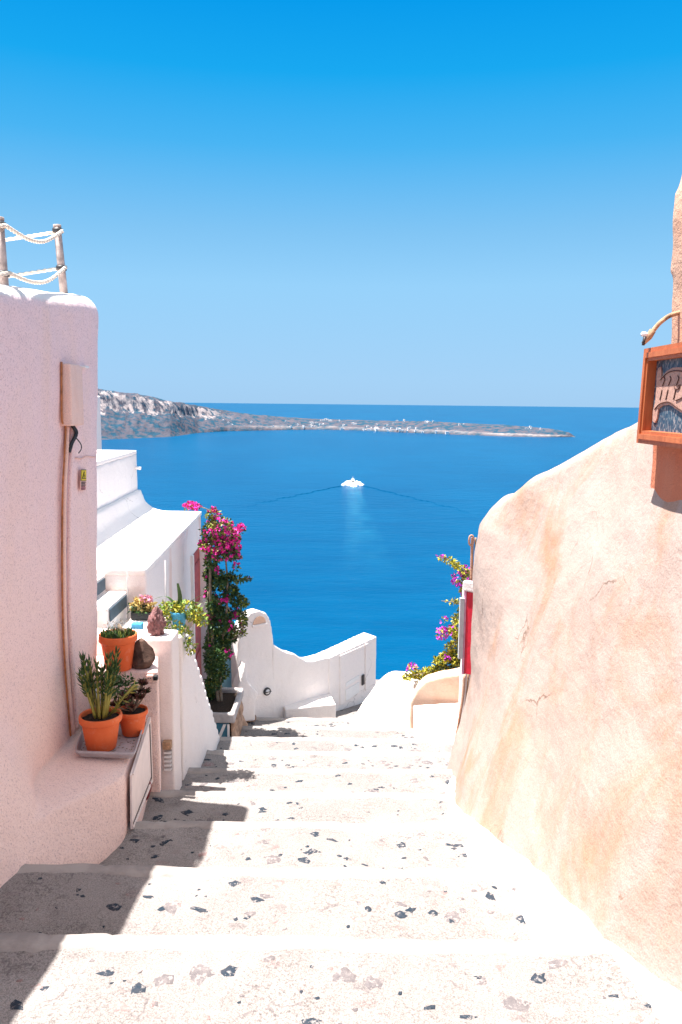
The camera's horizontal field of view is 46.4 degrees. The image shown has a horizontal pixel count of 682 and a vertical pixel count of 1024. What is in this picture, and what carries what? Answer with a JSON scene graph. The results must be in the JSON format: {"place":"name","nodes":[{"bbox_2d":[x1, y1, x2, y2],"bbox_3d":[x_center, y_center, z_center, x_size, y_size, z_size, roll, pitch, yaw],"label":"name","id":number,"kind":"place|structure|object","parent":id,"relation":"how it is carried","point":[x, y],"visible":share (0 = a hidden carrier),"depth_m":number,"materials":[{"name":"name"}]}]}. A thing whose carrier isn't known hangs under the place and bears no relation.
{"place":"outdoors","nodes":[
{"label":"outdoors","id":0,"kind":"place"},
{"bbox_2d":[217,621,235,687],"bbox_3d":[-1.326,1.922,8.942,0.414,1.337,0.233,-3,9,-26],"label":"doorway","id":1,"kind":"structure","parent":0,"point":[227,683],"depth_m":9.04,"materials":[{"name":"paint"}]},
{"bbox_2d":[217,644,231,687],"bbox_3d":[-1.315,1.700,9.022,0.300,0.840,0.040,-3,9,-27],"label":"door leaf","id":2,"kind":"structure","parent":1,"relation":"in","point":[227,683],"depth_m":9.04,"materials":[{"name":"blue paint"}]},
{"bbox_2d":[0,680,661,1023],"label":"stairs","id":3,"kind":"structure","parent":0,"point":[272,870],"depth_m":3.23,"materials":[{"name":"concrete"}]},
{"bbox_2d":[97,628,181,789],"bbox_3d":[-1.436,1.702,5.536,0.615,1.781,0.245,1,8,0],"label":"pedestal","id":4,"kind":"object","parent":3,"relation":"on","point":[165,646],"visible":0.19,"depth_m":5.38,"materials":[{"name":"white paint"}]},
{"bbox_2d":[147,606,166,635],"bbox_3d":[-1.250,0.732,5.380,0.131,0.202,0.108,-4,9,-31],"label":"lava stone","id":5,"kind":"object","parent":4,"relation":"on","point":[157,623],"visible":1,"depth_m":5.36,"materials":[{"name":"pink stone"}]},
{"bbox_2d":[162,740,171,770],"bbox_3d":[-1.175,1.653,5.390,0.057,0.220,0.050,1,8,0],"label":"louvre vent","id":6,"kind":"object","parent":4,"relation":"attached to","point":[166,746],"visible":1,"depth_m":5.38,"materials":[{"name":"white plastic"}]},
{"bbox_2d":[155,583,208,656],"bbox_3d":[-1.139,0.772,5.689,0.395,0.524,0.246,1,8,0],"label":"potted plant","id":7,"kind":"object","parent":4,"relation":"on","point":[179,613],"visible":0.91,"depth_m":5.68,"materials":[{"name":"green plant"}]},
{"bbox_2d":[130,717,152,828],"bbox_3d":[-1.159,1.553,4.646,0.023,0.430,0.806,0,8,-6],"label":"vent panel","id":8,"kind":"object","parent":3,"relation":"on","point":[141,776],"visible":1,"depth_m":4.60,"materials":[{"name":"white paint"}]},
{"bbox_2d":[178,632,219,779],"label":"stepped parapet","id":9,"kind":"structure","parent":3,"relation":"on","point":[200,736],"depth_m":6.07,"materials":[{"name":"white paint"}]},
{"bbox_2d":[205,687,243,736],"bbox_3d":[-1.263,2.378,8.069,0.519,1.011,0.753,1,8,0],"label":"planter","id":10,"kind":"object","parent":3,"relation":"on","point":[228,715],"visible":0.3,"depth_m":7.88,"materials":[{"name":"concrete"}]},
{"bbox_2d":[182,501,252,700],"bbox_3d":[-1.224,0.967,7.984,0.689,2.184,0.403,1,8,0],"label":"bougainvillea","id":11,"kind":"object","parent":10,"relation":"in","point":[222,630],"visible":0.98,"depth_m":7.91,"materials":[{"name":"green plant"}]},
{"bbox_2d":[231,609,274,720],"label":"wall pillar","id":12,"kind":"structure","parent":3,"relation":"on","point":[251,668],"depth_m":8.98,"materials":[{"name":"white paint"}]},
{"bbox_2d":[263,687,270,695],"bbox_3d":[-0.843,2.061,9.134,0.092,0.092,0.040,-6,10,-40],"label":"bulkhead lamp","id":13,"kind":"object","parent":12,"relation":"attached to","point":[267,691],"visible":1,"depth_m":9.12,"materials":[{"name":"metal"}]},
{"bbox_2d":[284,694,335,717],"bbox_3d":[-0.394,2.560,9.551,0.646,0.621,0.364,-2,8,-17],"label":"masonry bench","id":14,"kind":"object","parent":3,"relation":"on","point":[323,706],"visible":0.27,"depth_m":9.40,"materials":[{"name":"white paint"}]},
{"bbox_2d":[413,703,457,752],"bbox_3d":[1.036,2.629,7.811,0.620,1.213,1.035,1,8,0],"label":"masonry ledge","id":15,"kind":"object","parent":3,"relation":"on","point":[434,725],"visible":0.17,"depth_m":7.76,"materials":[{"name":"white paint"}]},
{"bbox_2d":[454,674,465,738],"bbox_3d":[0.896,1.664,6.211,0.129,0.822,0.022,1,8,0],"label":"conduit pipe","id":16,"kind":"object","parent":3,"relation":"on","point":[462,700],"visible":0.55,"depth_m":6.18,"materials":[{"name":"metal"}]},
{"bbox_2d":[458,587,472,720],"bbox_3d":[1.272,1.772,6.529,0.623,2.438,0.150,1,8,0],"label":"pilaster","id":17,"kind":"object","parent":3,"relation":"on","point":[460,684],"visible":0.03,"depth_m":6.43,"materials":[{"name":"white paint"}]},
{"bbox_2d":[458,580,472,674],"bbox_3d":[1.080,0.927,6.241,0.342,0.762,0.070,5,9,32],"label":"red signboard","id":18,"kind":"object","parent":17,"relation":"attached to","point":[465,619],"visible":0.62,"depth_m":6.29,"materials":[{"name":"paint"}]},
{"bbox_2d":[464,675,468,705],"bbox_3d":[0.925,1.663,6.211,0.119,0.820,0.012,1,8,0],"label":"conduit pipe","id":19,"kind":"object","parent":3,"relation":"on","point":[467,686],"visible":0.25,"depth_m":6.16,"materials":[{"name":"metal"}]},
{"bbox_2d":[446,422,681,1023],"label":"parapet wall","id":20,"kind":"structure","parent":3,"relation":"on","point":[565,780],"depth_m":3.50,"materials":[{"name":"beige paint"}]},
{"bbox_2d":[468,534,473,580],"bbox_3d":[0.982,0.344,6.038,0.049,0.356,0.029,1,8,0],"label":"conduit pipe","id":21,"kind":"object","parent":20,"relation":"attached to","point":[471,555],"visible":0.97,"depth_m":6.03,"materials":[{"name":"metal"}]},
{"bbox_2d":[650,177,681,501],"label":"terracotta building","id":22,"kind":"structure","parent":20,"relation":"on","point":[666,479],"depth_m":3.16,"materials":[{"name":"paint"}]},
{"bbox_2d":[636,342,681,448],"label":"framed mosaic","id":23,"kind":"object","parent":22,"relation":"attached to","point":[660,415],"visible":1,"depth_m":3.10,"materials":[{"name":"wood"},{"name":"blue mosaic"},{"name":"terracotta"}]},
{"bbox_2d":[641,311,679,345],"bbox_3d":[1.277,-0.733,3.168,0.164,0.140,0.027,1,8,0],"label":"wall bracket","id":24,"kind":"object","parent":22,"relation":"attached to","point":[648,335],"depth_m":3.16,"materials":[{"name":"metal"}]},
{"bbox_2d":[98,389,574,439],"bbox_3d":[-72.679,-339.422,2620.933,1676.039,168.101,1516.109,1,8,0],"label":"headland","id":25,"kind":"structure","parent":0,"point":[129,415],"depth_m":2602.97,"materials":[{"name":"grey stone"}]},
{"bbox_2d":[0,0,681,407],"label":"sky","id":26,"kind":"structure","parent":0,"point":[358,202],"materials":[{"name":"blue"}]},
{"bbox_2d":[102,403,638,679],"bbox_3d":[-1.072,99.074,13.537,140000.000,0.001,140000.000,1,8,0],"label":"sea","id":27,"kind":"structure","parent":0,"point":[291,551],"depth_m":899.66,"materials":[{"name":"liquid"}]},
{"bbox_2d":[247,485,342,506],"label":"bow wave","id":28,"kind":"object","parent":27,"relation":"on","point":[297,494],"visible":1,"depth_m":873.42,"materials":[{"name":"blue"}]},
{"bbox_2d":[341,480,363,486],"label":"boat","id":29,"kind":"object","parent":27,"relation":"on","point":[350,483],"visible":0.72,"depth_m":976.96,"materials":[{"name":"white"}]},
{"bbox_2d":[340,486,408,592],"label":"wake trail","id":30,"kind":"object","parent":27,"relation":"on","point":[368,564],"visible":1,"depth_m":525.44,"materials":[{"name":"liquid"}]},
{"bbox_2d":[365,486,468,512],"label":"bow wave","id":31,"kind":"object","parent":27,"relation":"on","point":[413,497],"visible":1,"depth_m":856.95,"materials":[{"name":"blue"}]},
{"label":"hillside","id":32,"kind":"structure","parent":0,"visible":0},
{"bbox_2d":[0,284,147,887],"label":"plastered wall","id":33,"kind":"structure","parent":32,"relation":"on","point":[62,801],"depth_m":4.00,"materials":[{"name":"pink paint"}]},
{"bbox_2d":[0,216,67,293],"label":"rope railing","id":34,"kind":"object","parent":33,"relation":"on","point":[57,231],"visible":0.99,"depth_m":4.38,"materials":[{"name":"paint"}]},
{"bbox_2d":[60,362,71,735],"bbox_3d":[-1.495,0.246,4.332,0.058,2.089,0.126,0,8,-8],"label":"cable","id":35,"kind":"object","parent":33,"relation":"attached to","point":[64,453],"visible":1,"depth_m":4.25,"materials":[{"name":"beige plastic"}]},
{"bbox_2d":[63,427,74,734],"bbox_3d":[-1.497,0.410,4.383,0.071,1.754,0.140,-1,8,-9],"label":"conduit pipe","id":36,"kind":"object","parent":33,"relation":"attached to","point":[64,584],"visible":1,"depth_m":4.31,"materials":[{"name":"paint"}]},
{"bbox_2d":[67,427,78,729],"bbox_3d":[-1.493,0.400,4.457,0.071,1.754,0.140,-1,8,-9],"label":"conduit pipe","id":37,"kind":"object","parent":33,"relation":"attached to","point":[69,570],"visible":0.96,"depth_m":4.39,"materials":[{"name":"pink paint"}]},
{"bbox_2d":[60,363,88,425],"bbox_3d":[-1.461,-0.636,4.332,0.096,0.326,0.310,1,8,0],"label":"meter cabinet","id":38,"kind":"object","parent":33,"relation":"attached to","point":[73,413],"visible":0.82,"depth_m":4.20,"materials":[{"name":"metal"}]},
{"bbox_2d":[69,426,81,452],"bbox_3d":[-1.444,-0.394,4.335,0.029,0.155,0.140,2,8,9],"label":"cable bundle","id":39,"kind":"object","parent":38,"relation":"hanging from","point":[74,438],"visible":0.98,"depth_m":4.30,"materials":[{"name":"black rubber"}]},
{"bbox_2d":[80,469,85,489],"bbox_3d":[-1.459,-0.183,4.519,0.016,0.126,0.089,1,8,3],"label":"warning sticker","id":40,"kind":"object","parent":33,"relation":"attached to","point":[82,479],"visible":1,"depth_m":4.50,"materials":[{"name":"pink paint"}]},
{"bbox_2d":[75,702,147,757],"bbox_3d":[-1.340,1.272,4.663,0.366,0.044,0.782,0,8,-7],"label":"plant tray","id":41,"kind":"object","parent":33,"relation":"on","point":[125,747],"visible":0.36,"depth_m":4.43,"materials":[{"name":"grey plastic"}]},
{"bbox_2d":[75,645,139,751],"bbox_3d":[-1.283,1.029,4.407,0.335,0.576,0.234,1,8,0],"label":"potted plant","id":42,"kind":"object","parent":41,"relation":"on","point":[99,725],"visible":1,"depth_m":4.37,"materials":[{"name":"ceramic"}]},
{"bbox_2d":[112,672,139,706],"bbox_3d":[-1.310,1.106,4.791,0.217,0.319,0.165,4,9,25],"label":"potted plant","id":43,"kind":"object","parent":41,"relation":"on","point":[121,679],"visible":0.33,"depth_m":4.77,"materials":[{"name":"green plant"}]},
{"bbox_2d":[110,678,150,736],"bbox_3d":[-1.228,1.133,4.626,0.249,0.313,0.201,-3,9,-25],"label":"potted plant","id":44,"kind":"object","parent":41,"relation":"on","point":[132,722],"visible":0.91,"depth_m":4.58,"materials":[{"name":"orange plant"}]},
{"bbox_2d":[97,396,101,449],"bbox_3d":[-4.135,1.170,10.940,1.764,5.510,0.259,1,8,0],"label":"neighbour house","id":45,"kind":"structure","parent":32,"relation":"on","point":[99,443],"depth_m":10.63,"materials":[{"name":"white paint"}]},
{"bbox_2d":[97,656,160,791],"bbox_3d":[-1.465,1.747,5.254,0.616,1.570,0.314,1,8,0],"label":"pedestal","id":46,"kind":"object","parent":32,"relation":"on","point":[150,700],"visible":0.14,"depth_m":5.04,"materials":[{"name":"white paint"}]},
{"bbox_2d":[98,618,137,671],"bbox_3d":[-1.401,0.830,5.008,0.238,0.315,0.238,1,8,0],"label":"potted plant","id":47,"kind":"object","parent":46,"relation":"on","point":[125,640],"visible":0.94,"depth_m":4.95,"materials":[{"name":"green plant"}]},
{"bbox_2d":[132,638,154,668],"bbox_3d":[-1.269,0.892,5.064,0.172,0.192,0.140,6,9,34],"label":"boulder","id":48,"kind":"object","parent":46,"relation":"on","point":[144,656],"visible":0.87,"depth_m":5.01,"materials":[{"name":"brown stone"}]},
{"bbox_2d":[147,674,157,680],"bbox_3d":[-1.181,1.037,4.986,0.069,0.036,0.028,1,8,0],"label":"wall socket","id":49,"kind":"object","parent":46,"relation":"attached to","point":[151,677],"depth_m":4.98,"materials":[{"name":"pink paint"}]},
{"bbox_2d":[96,450,207,686],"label":"white house","id":50,"kind":"structure","parent":32,"relation":"on","point":[140,534],"depth_m":7.77,"materials":[{"name":"paint"}]},
{"bbox_2d":[193,548,200,674],"bbox_3d":[-1.623,1.280,8.898,0.052,1.700,0.582,0,8,-3],"label":"door","id":51,"kind":"structure","parent":50,"relation":"in","point":[197,554],"depth_m":8.86,"materials":[{"name":"red wood"}]},
{"bbox_2d":[272,633,375,717],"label":"end wall","id":52,"kind":"structure","parent":32,"relation":"on","point":[343,674],"depth_m":9.77,"materials":[{"name":"white paint"}]},
{"bbox_2d":[349,671,419,727],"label":"curved wall","id":53,"kind":"structure","parent":32,"relation":"on","point":[386,703],"depth_m":8.76,"materials":[{"name":"white paint"}]},
{"bbox_2d":[410,668,459,727],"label":"apricot wall","id":54,"kind":"structure","parent":32,"relation":"on","point":[440,687],"depth_m":8.25,"materials":[{"name":"beige paint"}]},
{"bbox_2d":[401,554,469,680],"bbox_3d":[1.033,1.368,8.586,0.760,1.871,0.349,1,8,0],"label":"bougainvillea","id":55,"kind":"object","parent":54,"relation":"on","point":[442,661],"visible":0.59,"depth_m":8.56,"materials":[{"name":"pink plant"}]},
{"bbox_3d":[-2.957,2.334,6.102,3.150,2.551,0.863,1,8,0],"label":"terrace","id":56,"kind":"object","parent":32,"relation":"on","visible":0},
{"bbox_2d":[97,574,126,628],"bbox_3d":[-2.192,0.673,5.829,1.135,0.848,0.526,1,8,0],"label":"terrace stair","id":57,"kind":"object","parent":56,"relation":"on","point":[111,606],"visible":0.07,"depth_m":5.81,"materials":[{"name":"grey stone"}]},
{"bbox_2d":[126,560,128,618],"bbox_3d":[-1.607,0.717,6.005,0.016,0.718,0.009,1,8,0],"label":"wire rod","id":58,"kind":"object","parent":56,"relation":"on","point":[127,590],"visible":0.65,"depth_m":5.98,"materials":[{"name":"white metal"}]},
{"bbox_2d":[115,619,147,629],"bbox_3d":[-1.610,0.966,5.807,0.420,0.281,0.420,1,8,0],"label":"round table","id":59,"kind":"object","parent":56,"relation":"on","point":[125,621],"visible":0.09,"depth_m":5.85,"materials":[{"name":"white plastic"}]},
{"bbox_2d":[131,622,143,629],"bbox_3d":[-1.429,0.955,5.603,0.075,0.360,0.060,1,8,0],"label":"blue box","id":60,"kind":"object","parent":56,"relation":"on","point":[138,625],"visible":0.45,"depth_m":5.55,"materials":[{"name":"paint"}]},
{"bbox_2d":[129,619,167,629],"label":"garden wall","id":61,"kind":"structure","parent":56,"relation":"on","point":[130,620],"depth_m":5.92,"materials":[{"name":"white paint"}]},
{"bbox_2d":[127,594,157,619],"bbox_3d":[-1.488,0.700,5.950,0.224,0.191,0.161,1,8,0],"label":"flower box","id":62,"kind":"object","parent":61,"relation":"on","point":[141,607],"visible":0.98,"depth_m":5.92,"materials":[{"name":"black plant"}]},
{"bbox_2d":[165,560,165,604],"bbox_3d":[-1.321,0.719,6.005,0.013,0.722,0.009,1,8,0],"label":"wire rod","id":63,"kind":"object","parent":61,"relation":"on","point":[165,581],"visible":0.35,"depth_m":5.97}
]}

